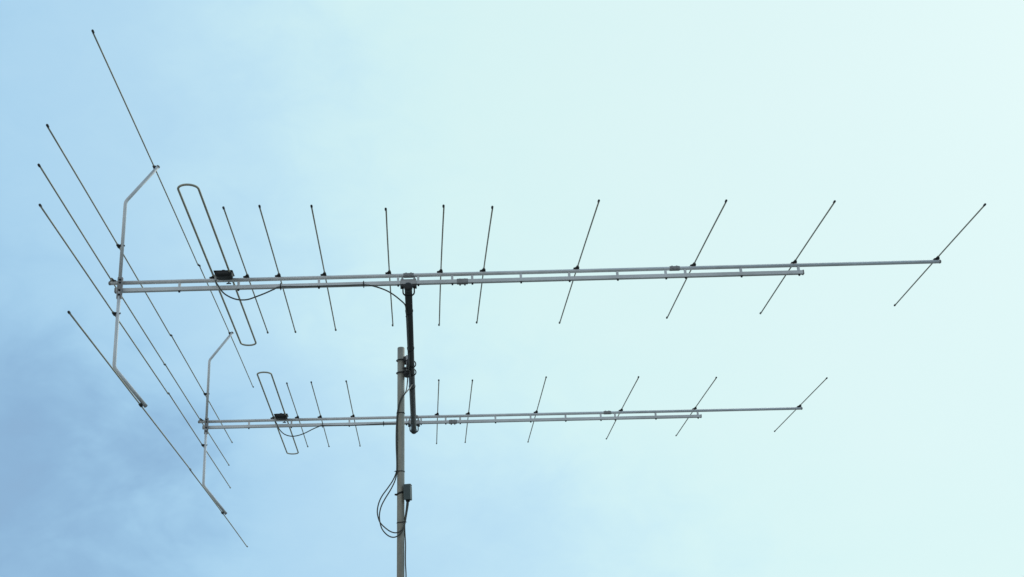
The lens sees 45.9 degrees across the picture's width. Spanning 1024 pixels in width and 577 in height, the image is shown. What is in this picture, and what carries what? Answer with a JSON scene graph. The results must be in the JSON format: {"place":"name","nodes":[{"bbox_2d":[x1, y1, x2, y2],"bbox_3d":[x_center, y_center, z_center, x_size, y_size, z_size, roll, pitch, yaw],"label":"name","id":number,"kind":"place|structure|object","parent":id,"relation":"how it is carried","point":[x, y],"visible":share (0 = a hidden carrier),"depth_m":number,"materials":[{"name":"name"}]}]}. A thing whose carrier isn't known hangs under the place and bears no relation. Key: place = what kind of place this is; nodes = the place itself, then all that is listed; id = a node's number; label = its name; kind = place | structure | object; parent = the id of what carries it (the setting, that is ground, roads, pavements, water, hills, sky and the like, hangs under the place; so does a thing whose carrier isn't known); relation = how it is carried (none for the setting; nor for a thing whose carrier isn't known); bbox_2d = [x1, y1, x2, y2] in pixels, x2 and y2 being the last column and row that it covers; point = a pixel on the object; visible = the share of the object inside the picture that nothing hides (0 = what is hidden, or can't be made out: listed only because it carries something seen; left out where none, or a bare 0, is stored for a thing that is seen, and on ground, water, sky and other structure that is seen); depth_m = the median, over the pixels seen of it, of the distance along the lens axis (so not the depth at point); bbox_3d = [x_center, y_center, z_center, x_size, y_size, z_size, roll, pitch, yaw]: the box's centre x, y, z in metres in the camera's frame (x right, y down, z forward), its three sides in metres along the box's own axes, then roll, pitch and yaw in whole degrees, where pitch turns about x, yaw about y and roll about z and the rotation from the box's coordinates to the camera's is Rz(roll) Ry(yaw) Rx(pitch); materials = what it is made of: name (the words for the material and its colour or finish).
{"place":"outdoors","nodes":[
{"label":"outdoors","id":0,"kind":"place"},
{"bbox_2d":[0,0,1023,576],"label":"sky","id":1,"kind":"structure","parent":0,"point":[907,460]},
{"label":"ground","id":2,"kind":"structure","parent":0,"visible":0},
{"bbox_2d":[397,347,404,576],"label":"antenna mast","id":3,"kind":"object","parent":2,"relation":"on","point":[401,459],"visible":1,"depth_m":6.25,"materials":[{"name":"grey metal"}]},
{"bbox_2d":[395,484,411,501],"bbox_3d":[-0.555,1.050,6.186,0.098,0.090,0.054,-14,-24,24],"label":"junction box","id":4,"kind":"object","parent":3,"relation":"attached to","point":[407,490],"visible":1,"depth_m":6.16,"materials":[{"name":"grey plastic"}]},
{"bbox_2d":[275,384,411,537],"bbox_3d":[-0.754,1.084,6.943,0.708,0.982,1.436,11,-26,-32],"label":"coaxial cable","id":5,"kind":"object","parent":4,"relation":"attached to","point":[396,458],"visible":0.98,"depth_m":6.71,"materials":[{"name":"black rubber"}]},
{"bbox_2d":[404,502,406,576],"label":"coaxial cable","id":6,"kind":"object","parent":4,"relation":"attached to","point":[405,548],"visible":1,"depth_m":6.08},
{"bbox_2d":[404,282,416,433],"bbox_3d":[-0.540,0.444,6.502,0.038,0.038,2.394,-1,-22,-5],"label":"cross arm","id":7,"kind":"object","parent":3,"relation":"attached to","point":[408,287],"visible":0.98,"depth_m":6.11},
{"bbox_2d":[396,355,415,377],"bbox_3d":[-0.565,0.424,6.458,0.109,0.114,0.158,-2,-22,-4],"label":"mast clamp","id":8,"kind":"object","parent":7,"relation":"attached to","point":[406,373],"visible":0.86,"depth_m":6.42,"materials":[{"name":"metal"}]},
{"bbox_2d":[165,265,827,546],"bbox_3d":[-0.039,0.803,7.665,3.830,1.176,2.257,-1,-22,-5],"label":"yagi antenna","id":9,"kind":"object","parent":7,"relation":"attached to","point":[284,416],"visible":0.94,"depth_m":7.59,"materials":[{"name":"metal"}]},
{"bbox_2d":[37,29,985,469],"bbox_3d":[0.106,-0.071,5.564,3.830,1.176,2.257,-2,-22,-4],"label":"yagi antenna","id":10,"kind":"object","parent":7,"relation":"attached to","point":[237,287],"visible":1,"depth_m":5.48,"materials":[{"name":"metal"}]},
{"bbox_2d":[215,280,409,532],"bbox_3d":[-0.671,0.558,5.683,0.650,0.952,1.475,-14,-24,24],"label":"coaxial cable","id":11,"kind":"object","parent":10,"relation":"hanging from","point":[408,366],"visible":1,"depth_m":5.67,"materials":[{"name":"black rubber"}]}
]}

